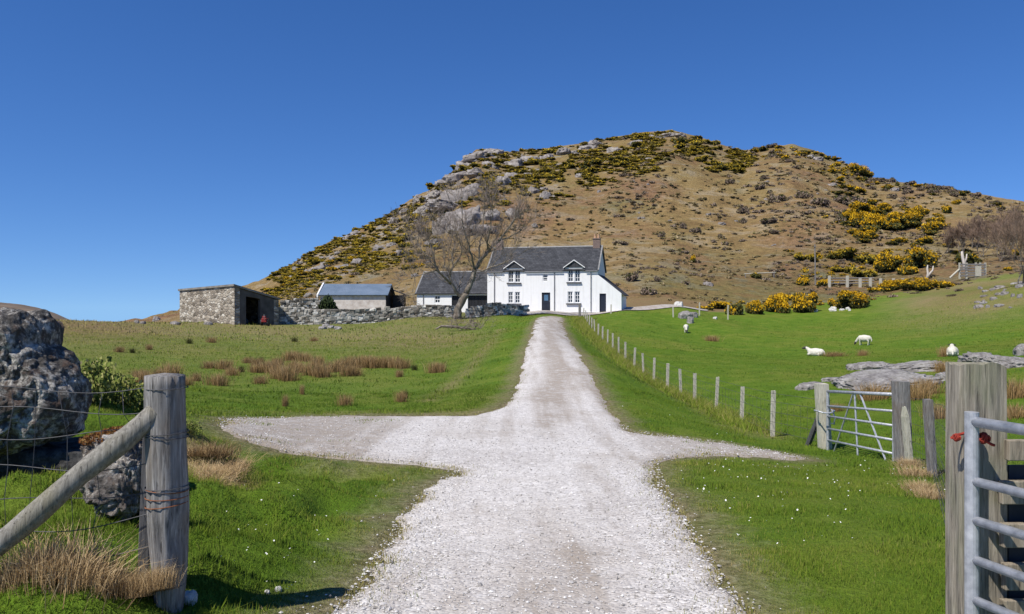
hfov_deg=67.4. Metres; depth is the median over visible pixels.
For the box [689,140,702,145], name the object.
gorse bush
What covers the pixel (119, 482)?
boulder
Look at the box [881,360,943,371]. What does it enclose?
rock slab
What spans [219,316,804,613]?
gravel track
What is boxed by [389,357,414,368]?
rush clump
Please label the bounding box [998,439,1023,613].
board fence
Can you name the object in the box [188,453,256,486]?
straw clump
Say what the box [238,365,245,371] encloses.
rush clump
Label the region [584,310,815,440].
wire netting
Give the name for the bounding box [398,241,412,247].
gorse bush
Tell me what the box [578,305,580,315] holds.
fence post
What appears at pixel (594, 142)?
crag
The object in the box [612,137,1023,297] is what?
heath scrub
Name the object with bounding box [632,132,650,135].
gorse bush
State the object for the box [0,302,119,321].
distant hills
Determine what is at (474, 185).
crag
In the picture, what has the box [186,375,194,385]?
rush clump
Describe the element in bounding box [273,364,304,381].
rush clump
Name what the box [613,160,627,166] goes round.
gorse bush
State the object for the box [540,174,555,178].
gorse bush
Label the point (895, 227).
gorse bush
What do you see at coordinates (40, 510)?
brace pole
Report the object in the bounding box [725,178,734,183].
heath bush
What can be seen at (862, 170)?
gorse bush
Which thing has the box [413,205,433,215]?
crag
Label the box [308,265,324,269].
crag
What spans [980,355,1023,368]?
rock slab
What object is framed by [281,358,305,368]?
rush clump
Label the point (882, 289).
gorse bush
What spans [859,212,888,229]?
gorse bush
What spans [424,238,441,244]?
crag
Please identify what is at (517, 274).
window
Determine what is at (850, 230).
gorse bush
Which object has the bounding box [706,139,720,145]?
gorse bush
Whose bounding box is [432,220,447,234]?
crag
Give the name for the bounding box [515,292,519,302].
window
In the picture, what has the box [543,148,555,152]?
gorse bush
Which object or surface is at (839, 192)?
gorse bush
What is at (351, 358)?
rush clump
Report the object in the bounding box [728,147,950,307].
gorse fringe
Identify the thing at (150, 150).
sky
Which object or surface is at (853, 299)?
gorse bush
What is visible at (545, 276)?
window
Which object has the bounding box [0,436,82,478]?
boulder
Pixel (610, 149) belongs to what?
crag
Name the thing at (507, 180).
crag
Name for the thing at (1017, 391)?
rush clump
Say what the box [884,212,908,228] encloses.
gorse bush
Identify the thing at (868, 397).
rush clump
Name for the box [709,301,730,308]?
gorse bush
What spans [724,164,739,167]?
gorse bush
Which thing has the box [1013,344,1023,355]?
rock slab
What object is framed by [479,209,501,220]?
crag
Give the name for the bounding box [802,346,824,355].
sheep
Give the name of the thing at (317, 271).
gorse bush
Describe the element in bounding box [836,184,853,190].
gorse bush
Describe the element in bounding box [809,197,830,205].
heath bush
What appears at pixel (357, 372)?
rush clump
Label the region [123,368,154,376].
rush clump
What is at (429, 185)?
gorse bush
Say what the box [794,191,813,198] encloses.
heath bush
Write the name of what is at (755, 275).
gorse bush
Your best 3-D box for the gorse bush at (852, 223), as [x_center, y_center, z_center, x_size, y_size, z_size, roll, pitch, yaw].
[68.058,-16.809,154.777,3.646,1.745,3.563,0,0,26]
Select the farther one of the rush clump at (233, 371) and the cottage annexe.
the cottage annexe
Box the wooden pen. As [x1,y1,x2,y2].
[949,263,985,278]
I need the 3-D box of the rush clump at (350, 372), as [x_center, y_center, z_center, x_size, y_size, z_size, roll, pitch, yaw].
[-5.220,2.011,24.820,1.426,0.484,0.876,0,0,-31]
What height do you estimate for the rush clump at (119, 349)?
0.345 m
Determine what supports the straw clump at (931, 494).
on the ground at (758, 594)
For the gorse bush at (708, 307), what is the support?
on the ground at (758, 594)
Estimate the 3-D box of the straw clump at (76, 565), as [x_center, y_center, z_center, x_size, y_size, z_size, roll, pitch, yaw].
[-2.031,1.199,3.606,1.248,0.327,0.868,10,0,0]
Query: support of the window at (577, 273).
in the farmhouse
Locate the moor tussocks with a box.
[280,134,1023,305]
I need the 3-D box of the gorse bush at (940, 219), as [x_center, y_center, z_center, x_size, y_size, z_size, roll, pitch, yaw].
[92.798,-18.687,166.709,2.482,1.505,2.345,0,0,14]
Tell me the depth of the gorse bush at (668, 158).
212.79 m
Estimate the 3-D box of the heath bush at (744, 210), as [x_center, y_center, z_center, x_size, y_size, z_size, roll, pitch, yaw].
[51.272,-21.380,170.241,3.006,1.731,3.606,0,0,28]
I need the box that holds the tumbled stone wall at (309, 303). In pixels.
[280,298,320,309]
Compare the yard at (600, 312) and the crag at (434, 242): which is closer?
the yard at (600, 312)
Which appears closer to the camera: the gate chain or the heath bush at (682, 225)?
the gate chain
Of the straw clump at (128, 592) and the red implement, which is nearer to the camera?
the straw clump at (128, 592)
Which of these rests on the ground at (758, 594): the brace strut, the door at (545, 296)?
the brace strut
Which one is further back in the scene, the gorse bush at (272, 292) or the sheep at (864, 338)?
the gorse bush at (272, 292)
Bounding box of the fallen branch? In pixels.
[435,308,504,330]
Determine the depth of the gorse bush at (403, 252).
144.12 m
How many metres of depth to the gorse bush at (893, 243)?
139.28 m
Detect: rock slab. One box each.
[795,381,821,390]
[821,377,838,381]
[831,368,943,390]
[846,361,889,369]
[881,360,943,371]
[934,372,944,380]
[957,351,991,361]
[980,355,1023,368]
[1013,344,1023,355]
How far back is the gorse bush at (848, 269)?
121.25 m
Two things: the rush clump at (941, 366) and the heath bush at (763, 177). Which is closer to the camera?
the rush clump at (941, 366)
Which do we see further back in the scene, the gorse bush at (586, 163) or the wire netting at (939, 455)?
the gorse bush at (586, 163)
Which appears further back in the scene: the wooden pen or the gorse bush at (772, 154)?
the gorse bush at (772, 154)
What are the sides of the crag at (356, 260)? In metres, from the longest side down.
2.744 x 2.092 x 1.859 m
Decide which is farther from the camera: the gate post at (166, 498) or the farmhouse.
the farmhouse
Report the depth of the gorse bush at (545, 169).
214.03 m
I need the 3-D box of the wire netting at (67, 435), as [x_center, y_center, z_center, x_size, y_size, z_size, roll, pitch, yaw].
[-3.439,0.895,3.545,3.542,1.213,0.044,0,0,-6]
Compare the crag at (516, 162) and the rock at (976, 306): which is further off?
the crag at (516, 162)
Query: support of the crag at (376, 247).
on the hill at (748, 289)
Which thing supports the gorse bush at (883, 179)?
on the hill at (748, 289)
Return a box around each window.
[435,295,439,302]
[508,272,513,281]
[508,292,512,302]
[515,271,519,281]
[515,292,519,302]
[543,274,547,280]
[568,271,572,281]
[568,291,572,302]
[575,271,579,281]
[575,291,579,302]
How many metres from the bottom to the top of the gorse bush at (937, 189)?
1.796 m
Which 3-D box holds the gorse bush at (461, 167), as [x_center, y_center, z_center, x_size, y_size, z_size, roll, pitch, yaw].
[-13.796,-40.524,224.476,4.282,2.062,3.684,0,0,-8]
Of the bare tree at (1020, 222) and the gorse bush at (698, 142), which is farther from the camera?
the gorse bush at (698, 142)
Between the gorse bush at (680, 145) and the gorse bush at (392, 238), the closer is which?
the gorse bush at (392, 238)
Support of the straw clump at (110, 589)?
on the ground at (758, 594)
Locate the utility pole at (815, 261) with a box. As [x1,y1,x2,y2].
[814,244,816,284]
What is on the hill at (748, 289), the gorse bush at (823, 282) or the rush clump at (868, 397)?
the gorse bush at (823, 282)
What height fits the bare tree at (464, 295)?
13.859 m
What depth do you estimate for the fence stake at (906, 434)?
10.79 m
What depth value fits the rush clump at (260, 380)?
21.99 m
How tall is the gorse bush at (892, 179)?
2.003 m
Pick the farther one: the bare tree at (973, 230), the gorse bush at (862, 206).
the gorse bush at (862, 206)
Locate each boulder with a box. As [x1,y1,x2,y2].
[0,307,93,455]
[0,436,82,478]
[78,425,142,523]
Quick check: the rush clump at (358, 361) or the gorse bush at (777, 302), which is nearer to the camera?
the rush clump at (358, 361)
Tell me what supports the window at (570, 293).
in the farmhouse
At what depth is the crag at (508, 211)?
165.97 m
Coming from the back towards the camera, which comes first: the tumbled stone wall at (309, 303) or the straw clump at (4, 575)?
the tumbled stone wall at (309, 303)
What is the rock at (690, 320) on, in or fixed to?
on the ground at (758, 594)
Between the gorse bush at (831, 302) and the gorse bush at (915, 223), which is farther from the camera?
the gorse bush at (915, 223)
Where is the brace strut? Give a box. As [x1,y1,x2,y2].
[805,418,816,445]
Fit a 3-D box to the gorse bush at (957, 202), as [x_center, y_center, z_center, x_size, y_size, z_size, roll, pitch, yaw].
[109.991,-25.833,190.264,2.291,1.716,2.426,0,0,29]
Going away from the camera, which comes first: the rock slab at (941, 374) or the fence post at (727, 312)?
the rock slab at (941, 374)
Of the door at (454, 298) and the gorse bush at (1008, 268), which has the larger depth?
the gorse bush at (1008, 268)
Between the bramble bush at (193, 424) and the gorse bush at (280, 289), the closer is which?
the bramble bush at (193, 424)
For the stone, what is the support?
on the ground at (758, 594)
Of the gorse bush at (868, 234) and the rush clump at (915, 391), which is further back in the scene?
the gorse bush at (868, 234)
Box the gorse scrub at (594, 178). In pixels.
[260,129,758,306]
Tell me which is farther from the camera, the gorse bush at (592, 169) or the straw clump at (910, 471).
the gorse bush at (592, 169)
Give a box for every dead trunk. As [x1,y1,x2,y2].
[926,265,933,277]
[961,251,966,268]
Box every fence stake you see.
[137,437,149,575]
[901,406,912,461]
[922,399,937,476]
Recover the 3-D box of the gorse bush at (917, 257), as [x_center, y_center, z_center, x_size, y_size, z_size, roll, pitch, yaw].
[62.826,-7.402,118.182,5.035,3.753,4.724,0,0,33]
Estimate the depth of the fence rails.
108.73 m
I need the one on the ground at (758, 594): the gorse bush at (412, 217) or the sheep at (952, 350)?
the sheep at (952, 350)
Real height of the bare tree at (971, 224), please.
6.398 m
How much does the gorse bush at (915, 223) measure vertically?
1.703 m
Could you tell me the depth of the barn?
88.31 m
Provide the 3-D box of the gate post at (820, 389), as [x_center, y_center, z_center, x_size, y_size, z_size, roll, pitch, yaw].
[5.471,1.944,13.500,0.263,1.202,0.197,0,0,0]
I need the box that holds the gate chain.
[814,409,835,424]
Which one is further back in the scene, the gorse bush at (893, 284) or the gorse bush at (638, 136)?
the gorse bush at (638, 136)
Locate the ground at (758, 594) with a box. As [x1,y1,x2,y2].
[0,272,1023,613]
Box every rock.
[152,316,160,321]
[170,321,180,324]
[674,301,682,306]
[678,311,692,318]
[687,316,693,323]
[692,312,697,317]
[973,304,983,308]
[994,285,1005,288]
[1000,291,1008,295]
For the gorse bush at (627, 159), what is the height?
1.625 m
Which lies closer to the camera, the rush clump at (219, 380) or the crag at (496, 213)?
the rush clump at (219, 380)
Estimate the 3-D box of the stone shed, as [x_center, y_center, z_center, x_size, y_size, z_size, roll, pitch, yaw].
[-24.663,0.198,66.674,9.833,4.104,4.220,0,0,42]
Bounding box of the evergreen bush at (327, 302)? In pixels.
[318,295,337,309]
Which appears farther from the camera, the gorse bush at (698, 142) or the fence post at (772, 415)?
the gorse bush at (698, 142)
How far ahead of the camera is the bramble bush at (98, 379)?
8.86 m
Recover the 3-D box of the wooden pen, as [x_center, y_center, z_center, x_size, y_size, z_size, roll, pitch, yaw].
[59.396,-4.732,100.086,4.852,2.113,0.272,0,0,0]
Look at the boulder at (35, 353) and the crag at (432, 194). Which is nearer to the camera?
the boulder at (35, 353)
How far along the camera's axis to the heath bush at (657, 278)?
105.69 m
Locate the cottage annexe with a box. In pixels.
[415,271,486,311]
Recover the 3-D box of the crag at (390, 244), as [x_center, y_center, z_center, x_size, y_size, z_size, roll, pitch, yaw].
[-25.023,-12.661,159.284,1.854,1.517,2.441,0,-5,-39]
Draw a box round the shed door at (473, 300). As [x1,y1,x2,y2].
[468,295,486,307]
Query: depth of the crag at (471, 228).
153.38 m
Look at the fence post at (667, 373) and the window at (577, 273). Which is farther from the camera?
the window at (577, 273)
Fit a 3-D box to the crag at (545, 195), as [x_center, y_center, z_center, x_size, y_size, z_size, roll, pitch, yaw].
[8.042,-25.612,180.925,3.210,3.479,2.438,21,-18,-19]
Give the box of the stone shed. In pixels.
[178,284,280,324]
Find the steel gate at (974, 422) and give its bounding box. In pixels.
[964,411,1023,613]
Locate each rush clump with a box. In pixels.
[110,345,125,351]
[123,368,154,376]
[126,368,152,382]
[145,343,153,349]
[150,366,169,373]
[153,360,186,373]
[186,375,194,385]
[188,371,204,380]
[195,360,217,368]
[200,371,234,385]
[203,337,219,342]
[210,357,236,369]
[220,366,242,375]
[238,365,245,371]
[240,356,253,362]
[245,356,262,364]
[248,362,265,372]
[248,373,270,383]
[252,360,282,372]
[260,360,290,372]
[265,367,289,378]
[268,356,288,363]
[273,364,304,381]
[275,349,301,360]
[280,393,289,406]
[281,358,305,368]
[289,361,306,372]
[291,351,315,361]
[293,359,340,375]
[298,383,304,394]
[307,363,335,377]
[309,354,328,364]
[318,360,348,372]
[327,356,360,369]
[329,394,353,406]
[334,364,364,376]
[336,355,361,364]
[347,355,379,367]
[348,365,364,375]
[363,353,383,368]
[373,354,389,368]
[376,354,405,367]
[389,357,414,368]
[392,387,410,402]
[394,369,404,376]
[423,360,449,373]
[700,335,722,341]
[817,351,849,356]
[830,403,846,412]
[841,381,890,400]
[855,349,871,355]
[886,378,945,400]
[913,376,945,394]
[915,401,945,419]
[928,358,958,372]
[936,345,955,356]
[1007,377,1023,398]
[1007,400,1023,420]
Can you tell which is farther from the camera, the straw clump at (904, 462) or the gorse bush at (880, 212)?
the gorse bush at (880, 212)
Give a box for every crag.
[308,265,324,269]
[350,230,360,234]
[350,258,361,264]
[372,244,385,250]
[386,242,395,246]
[389,217,398,223]
[395,249,402,255]
[412,194,421,203]
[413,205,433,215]
[423,190,442,201]
[424,198,458,211]
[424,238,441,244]
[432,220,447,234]
[434,179,446,186]
[437,205,484,232]
[440,186,478,202]
[442,171,465,182]
[454,161,470,170]
[460,224,496,235]
[461,151,494,162]
[464,167,483,178]
[467,183,478,188]
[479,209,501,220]
[482,161,499,169]
[483,148,504,153]
[495,176,511,185]
[504,158,524,166]
[504,172,516,177]
[505,208,518,217]
[520,155,539,160]
[528,186,539,193]
[539,191,551,198]
[540,154,553,158]
[556,147,570,154]
[578,145,597,148]
[588,140,603,145]
[606,147,622,152]
[661,132,681,137]
[703,281,713,285]
[812,157,823,160]
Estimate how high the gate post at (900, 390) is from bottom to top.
1.214 m
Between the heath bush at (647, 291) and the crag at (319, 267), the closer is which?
the heath bush at (647, 291)
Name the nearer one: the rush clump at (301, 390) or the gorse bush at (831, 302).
the rush clump at (301, 390)
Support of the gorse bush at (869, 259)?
on the hill at (748, 289)
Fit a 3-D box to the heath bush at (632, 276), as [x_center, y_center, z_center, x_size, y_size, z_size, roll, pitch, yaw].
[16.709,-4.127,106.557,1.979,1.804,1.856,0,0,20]
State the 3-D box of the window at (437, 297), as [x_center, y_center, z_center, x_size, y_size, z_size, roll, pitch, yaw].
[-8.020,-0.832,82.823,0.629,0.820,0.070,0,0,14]
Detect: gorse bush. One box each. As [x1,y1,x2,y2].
[268,291,282,294]
[274,287,285,291]
[300,271,312,274]
[311,259,324,263]
[312,269,323,273]
[332,275,341,279]
[387,236,401,240]
[390,239,402,242]
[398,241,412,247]
[401,216,415,220]
[401,250,414,254]
[407,212,419,215]
[411,263,424,267]
[425,182,434,188]
[458,164,469,169]
[479,178,494,182]
[514,168,527,173]
[526,179,538,182]
[527,159,538,163]
[528,175,539,179]
[538,168,551,171]
[539,162,556,165]
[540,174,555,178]
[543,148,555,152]
[556,177,565,181]
[564,163,575,168]
[579,161,592,166]
[583,166,596,171]
[588,158,601,164]
[608,155,622,160]
[613,151,628,154]
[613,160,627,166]
[621,157,636,161]
[630,134,643,139]
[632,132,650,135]
[632,141,643,146]
[659,157,671,160]
[670,137,688,143]
[672,143,685,148]
[687,147,703,152]
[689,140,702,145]
[690,254,695,262]
[694,155,708,161]
[697,305,714,309]
[703,161,722,165]
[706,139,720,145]
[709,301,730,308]
[715,164,726,169]
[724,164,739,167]
[724,302,743,314]
[736,163,753,167]
[745,300,763,313]
[750,148,759,152]
[750,272,761,278]
[758,145,769,151]
[763,293,790,313]
[765,143,777,147]
[767,153,776,156]
[784,293,795,300]
[791,292,818,312]
[794,253,817,260]
[796,277,809,285]
[816,279,827,286]
[825,248,856,258]
[827,298,838,306]
[830,190,845,193]
[831,266,856,272]
[835,290,870,308]
[836,175,844,180]
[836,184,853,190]
[840,220,859,226]
[842,208,868,224]
[846,228,858,233]
[847,163,869,176]
[849,200,875,211]
[849,269,877,276]
[852,229,878,238]
[853,186,866,192]
[853,254,878,263]
[857,238,871,242]
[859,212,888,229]
[860,225,880,231]
[867,199,877,204]
[867,286,892,291]
[871,202,892,212]
[871,210,886,214]
[872,250,902,271]
[873,177,885,181]
[877,279,910,289]
[882,223,903,231]
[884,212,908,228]
[885,241,898,244]
[886,177,896,182]
[891,237,908,242]
[895,264,918,274]
[897,212,921,220]
[899,277,937,290]
[903,247,937,267]
[904,180,916,184]
[905,205,929,217]
[905,220,921,226]
[909,242,924,245]
[914,236,933,242]
[921,221,946,229]
[922,230,937,234]
[929,187,942,192]
[934,217,944,221]
[936,280,955,287]
[941,205,951,212]
[946,189,960,192]
[949,192,959,196]
[951,199,960,204]
[951,249,971,253]
[954,251,982,263]
[968,192,981,196]
[1002,266,1012,270]
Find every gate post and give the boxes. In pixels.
[144,373,189,613]
[814,383,831,449]
[891,380,912,461]
[945,362,1006,613]
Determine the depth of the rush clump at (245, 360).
29.23 m
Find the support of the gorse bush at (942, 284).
on the ground at (758, 594)
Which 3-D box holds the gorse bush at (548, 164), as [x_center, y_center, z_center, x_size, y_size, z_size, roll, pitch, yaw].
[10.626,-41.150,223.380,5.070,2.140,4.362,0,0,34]
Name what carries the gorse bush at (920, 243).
on the hill at (748, 289)
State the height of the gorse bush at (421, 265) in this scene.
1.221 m
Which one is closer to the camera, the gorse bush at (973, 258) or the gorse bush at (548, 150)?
the gorse bush at (973, 258)
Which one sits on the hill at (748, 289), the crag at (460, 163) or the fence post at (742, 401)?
the crag at (460, 163)
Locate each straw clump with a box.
[0,514,184,613]
[0,536,104,598]
[0,545,48,594]
[28,551,130,601]
[56,560,141,599]
[101,564,177,599]
[129,562,189,592]
[187,433,263,457]
[187,445,255,461]
[187,458,247,481]
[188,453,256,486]
[190,463,242,476]
[209,451,274,478]
[216,454,256,468]
[885,462,941,478]
[887,454,925,467]
[889,476,943,492]
[903,486,944,500]
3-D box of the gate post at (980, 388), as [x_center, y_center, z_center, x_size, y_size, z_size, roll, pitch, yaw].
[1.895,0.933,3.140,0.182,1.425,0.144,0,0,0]
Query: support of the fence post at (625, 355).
on the ground at (758, 594)
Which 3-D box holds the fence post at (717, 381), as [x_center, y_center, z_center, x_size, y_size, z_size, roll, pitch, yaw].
[5.463,2.346,20.487,0.116,0.972,0.102,0,0,0]
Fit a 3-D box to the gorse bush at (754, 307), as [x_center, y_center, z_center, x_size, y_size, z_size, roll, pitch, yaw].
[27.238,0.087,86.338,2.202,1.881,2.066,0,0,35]
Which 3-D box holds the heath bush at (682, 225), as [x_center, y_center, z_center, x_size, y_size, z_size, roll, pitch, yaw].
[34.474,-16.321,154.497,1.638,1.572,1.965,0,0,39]
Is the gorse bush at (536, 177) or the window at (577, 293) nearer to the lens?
the window at (577, 293)
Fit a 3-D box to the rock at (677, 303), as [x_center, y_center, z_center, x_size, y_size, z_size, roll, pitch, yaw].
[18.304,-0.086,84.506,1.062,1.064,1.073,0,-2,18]
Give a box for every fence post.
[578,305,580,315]
[612,333,613,347]
[624,342,626,358]
[633,348,635,366]
[641,353,643,370]
[653,358,655,377]
[666,363,668,386]
[678,369,681,393]
[693,373,696,399]
[715,377,718,405]
[727,305,728,319]
[740,386,744,418]
[770,390,775,436]
[828,276,830,286]
[846,276,848,286]
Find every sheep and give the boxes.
[683,324,688,332]
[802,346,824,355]
[854,335,871,344]
[946,343,958,355]
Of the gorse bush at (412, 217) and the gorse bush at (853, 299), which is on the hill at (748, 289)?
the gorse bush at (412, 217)
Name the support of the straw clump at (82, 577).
on the ground at (758, 594)
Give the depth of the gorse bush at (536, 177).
201.97 m
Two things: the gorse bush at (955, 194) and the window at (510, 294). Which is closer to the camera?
the window at (510, 294)
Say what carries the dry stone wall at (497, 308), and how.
on the ground at (758, 594)
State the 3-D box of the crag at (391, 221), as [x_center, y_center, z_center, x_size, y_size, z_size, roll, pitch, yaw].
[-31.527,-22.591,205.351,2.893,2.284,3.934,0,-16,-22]
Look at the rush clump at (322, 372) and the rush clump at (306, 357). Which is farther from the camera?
the rush clump at (306, 357)
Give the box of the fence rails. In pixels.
[831,277,873,283]
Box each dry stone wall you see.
[279,305,454,324]
[465,302,529,317]
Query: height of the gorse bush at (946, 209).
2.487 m
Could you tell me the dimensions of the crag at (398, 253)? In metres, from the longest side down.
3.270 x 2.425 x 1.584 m
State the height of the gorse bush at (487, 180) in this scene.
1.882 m
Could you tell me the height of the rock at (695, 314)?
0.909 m
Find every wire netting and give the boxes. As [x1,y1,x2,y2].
[0,386,148,563]
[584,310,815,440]
[910,398,926,469]
[933,401,945,521]
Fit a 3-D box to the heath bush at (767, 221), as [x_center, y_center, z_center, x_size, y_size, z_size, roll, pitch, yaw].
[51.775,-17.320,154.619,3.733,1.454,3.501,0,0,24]
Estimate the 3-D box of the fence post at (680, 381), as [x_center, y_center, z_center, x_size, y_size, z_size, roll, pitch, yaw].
[5.152,2.341,23.497,0.112,0.897,0.082,0,0,0]
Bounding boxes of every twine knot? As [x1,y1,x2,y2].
[950,432,994,446]
[952,433,960,441]
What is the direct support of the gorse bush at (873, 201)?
on the hill at (748, 289)
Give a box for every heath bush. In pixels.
[625,271,638,281]
[640,287,657,294]
[654,276,660,281]
[657,232,664,236]
[678,222,686,227]
[689,227,701,232]
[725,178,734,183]
[736,206,749,212]
[738,218,746,223]
[754,183,765,189]
[759,175,769,178]
[760,217,778,223]
[767,194,788,200]
[769,229,779,233]
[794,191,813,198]
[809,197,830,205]
[832,195,849,203]
[833,213,846,222]
[848,196,866,202]
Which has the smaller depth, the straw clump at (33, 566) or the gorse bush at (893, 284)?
the straw clump at (33, 566)
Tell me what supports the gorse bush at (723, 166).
on the hill at (748, 289)
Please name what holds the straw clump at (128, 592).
on the ground at (758, 594)
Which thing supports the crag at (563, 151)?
on the hill at (748, 289)
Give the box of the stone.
[184,590,197,605]
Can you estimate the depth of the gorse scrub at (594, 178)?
204.78 m
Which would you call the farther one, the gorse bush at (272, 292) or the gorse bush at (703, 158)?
the gorse bush at (703, 158)
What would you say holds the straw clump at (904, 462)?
on the ground at (758, 594)
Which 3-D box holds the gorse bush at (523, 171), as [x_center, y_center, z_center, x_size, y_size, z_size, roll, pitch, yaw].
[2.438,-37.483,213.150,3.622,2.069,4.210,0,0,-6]
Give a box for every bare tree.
[384,169,551,318]
[941,228,958,252]
[943,219,972,252]
[958,213,1008,256]
[965,215,993,248]
[975,214,1022,261]
[976,207,1023,284]
[985,201,1023,249]
[1003,204,1023,233]
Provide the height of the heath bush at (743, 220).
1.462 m
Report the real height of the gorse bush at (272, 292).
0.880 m
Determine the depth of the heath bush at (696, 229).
151.26 m
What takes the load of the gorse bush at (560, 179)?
on the hill at (748, 289)
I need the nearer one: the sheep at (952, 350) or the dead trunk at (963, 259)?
the sheep at (952, 350)
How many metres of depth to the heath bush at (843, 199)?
183.06 m
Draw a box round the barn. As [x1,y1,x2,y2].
[317,283,406,309]
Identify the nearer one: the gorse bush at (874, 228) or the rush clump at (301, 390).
the rush clump at (301, 390)
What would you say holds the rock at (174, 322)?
on the ground at (758, 594)
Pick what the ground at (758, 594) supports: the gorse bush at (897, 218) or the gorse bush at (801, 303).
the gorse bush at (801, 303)
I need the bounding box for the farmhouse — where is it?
[486,234,628,311]
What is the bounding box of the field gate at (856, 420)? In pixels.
[826,390,893,460]
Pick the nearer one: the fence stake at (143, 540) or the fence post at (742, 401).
the fence stake at (143, 540)
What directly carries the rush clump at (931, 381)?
on the ground at (758, 594)
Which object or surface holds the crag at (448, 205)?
on the hill at (748, 289)
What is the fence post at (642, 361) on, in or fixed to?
on the ground at (758, 594)
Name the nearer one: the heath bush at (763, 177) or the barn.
the barn
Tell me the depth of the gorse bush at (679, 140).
267.84 m
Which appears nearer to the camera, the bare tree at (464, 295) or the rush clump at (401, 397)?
the rush clump at (401, 397)
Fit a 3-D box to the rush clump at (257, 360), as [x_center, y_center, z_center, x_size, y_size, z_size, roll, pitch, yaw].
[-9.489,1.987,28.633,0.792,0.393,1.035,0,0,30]
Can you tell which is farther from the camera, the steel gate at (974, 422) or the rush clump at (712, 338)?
the rush clump at (712, 338)
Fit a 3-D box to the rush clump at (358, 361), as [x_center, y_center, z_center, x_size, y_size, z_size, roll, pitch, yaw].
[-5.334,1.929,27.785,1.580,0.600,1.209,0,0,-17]
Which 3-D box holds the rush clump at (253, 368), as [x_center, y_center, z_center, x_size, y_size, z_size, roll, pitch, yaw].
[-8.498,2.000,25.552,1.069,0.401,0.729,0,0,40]
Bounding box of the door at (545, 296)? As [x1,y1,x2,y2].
[542,292,549,309]
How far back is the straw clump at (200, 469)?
7.46 m
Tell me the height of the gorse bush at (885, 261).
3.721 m
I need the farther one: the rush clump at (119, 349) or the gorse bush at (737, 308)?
the gorse bush at (737, 308)
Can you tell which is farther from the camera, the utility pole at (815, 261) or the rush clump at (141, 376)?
the utility pole at (815, 261)
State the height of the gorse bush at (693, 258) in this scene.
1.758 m
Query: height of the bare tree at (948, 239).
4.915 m
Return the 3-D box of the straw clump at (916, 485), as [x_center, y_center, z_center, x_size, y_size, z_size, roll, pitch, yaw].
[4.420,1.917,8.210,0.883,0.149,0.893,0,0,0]
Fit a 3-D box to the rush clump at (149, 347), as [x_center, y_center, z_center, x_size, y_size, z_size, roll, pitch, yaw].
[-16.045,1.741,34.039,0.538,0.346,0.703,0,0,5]
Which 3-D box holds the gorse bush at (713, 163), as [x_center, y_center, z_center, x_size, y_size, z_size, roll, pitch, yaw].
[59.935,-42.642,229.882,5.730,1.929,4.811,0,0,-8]
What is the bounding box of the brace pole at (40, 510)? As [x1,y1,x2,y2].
[0,406,156,556]
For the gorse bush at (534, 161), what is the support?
on the hill at (748, 289)
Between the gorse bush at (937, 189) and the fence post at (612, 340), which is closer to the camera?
the fence post at (612, 340)
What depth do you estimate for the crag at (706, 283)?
107.85 m
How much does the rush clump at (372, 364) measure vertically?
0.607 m
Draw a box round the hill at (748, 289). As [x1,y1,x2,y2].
[126,130,1023,322]
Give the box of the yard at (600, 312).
[527,304,707,315]
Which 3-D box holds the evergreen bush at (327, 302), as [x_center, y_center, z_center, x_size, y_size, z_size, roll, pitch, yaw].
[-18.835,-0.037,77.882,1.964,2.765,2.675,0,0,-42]
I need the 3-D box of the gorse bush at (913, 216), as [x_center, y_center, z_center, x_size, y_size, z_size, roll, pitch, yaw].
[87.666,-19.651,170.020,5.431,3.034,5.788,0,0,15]
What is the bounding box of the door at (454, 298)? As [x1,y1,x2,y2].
[452,296,458,305]
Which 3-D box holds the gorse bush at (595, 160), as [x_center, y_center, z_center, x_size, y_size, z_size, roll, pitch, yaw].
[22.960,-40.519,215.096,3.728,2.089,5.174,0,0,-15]
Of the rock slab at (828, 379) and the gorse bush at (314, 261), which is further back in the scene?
the gorse bush at (314, 261)
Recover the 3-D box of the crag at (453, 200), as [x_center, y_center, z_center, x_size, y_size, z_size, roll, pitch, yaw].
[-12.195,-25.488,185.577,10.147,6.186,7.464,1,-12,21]
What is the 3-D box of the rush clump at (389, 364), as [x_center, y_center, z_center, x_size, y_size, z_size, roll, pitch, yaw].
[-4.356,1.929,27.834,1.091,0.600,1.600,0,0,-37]
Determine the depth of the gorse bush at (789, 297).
100.02 m
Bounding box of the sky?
[0,0,1023,321]
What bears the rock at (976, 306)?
on the ground at (758, 594)
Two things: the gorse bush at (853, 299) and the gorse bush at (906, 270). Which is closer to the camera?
the gorse bush at (853, 299)
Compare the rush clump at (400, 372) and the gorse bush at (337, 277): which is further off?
the gorse bush at (337, 277)
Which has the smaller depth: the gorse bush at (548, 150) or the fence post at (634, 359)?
the fence post at (634, 359)
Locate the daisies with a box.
[216,411,944,588]
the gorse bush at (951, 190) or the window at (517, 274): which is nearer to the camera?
the window at (517, 274)
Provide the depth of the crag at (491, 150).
268.69 m
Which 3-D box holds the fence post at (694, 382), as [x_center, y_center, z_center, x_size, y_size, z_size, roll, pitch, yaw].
[5.233,2.343,21.996,0.088,0.897,0.092,0,0,0]
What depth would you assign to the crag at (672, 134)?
301.68 m
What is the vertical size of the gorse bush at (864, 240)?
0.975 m
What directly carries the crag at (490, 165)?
on the hill at (748, 289)
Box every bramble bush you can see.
[80,356,143,410]
[113,383,143,409]
[186,417,202,435]
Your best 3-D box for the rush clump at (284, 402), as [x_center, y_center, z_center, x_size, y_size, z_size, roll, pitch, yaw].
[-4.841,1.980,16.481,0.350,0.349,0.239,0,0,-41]
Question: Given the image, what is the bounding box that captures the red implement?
[260,316,269,325]
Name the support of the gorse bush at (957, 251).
on the hill at (748, 289)
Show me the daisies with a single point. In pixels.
(681, 481)
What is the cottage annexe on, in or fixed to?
on the ground at (758, 594)

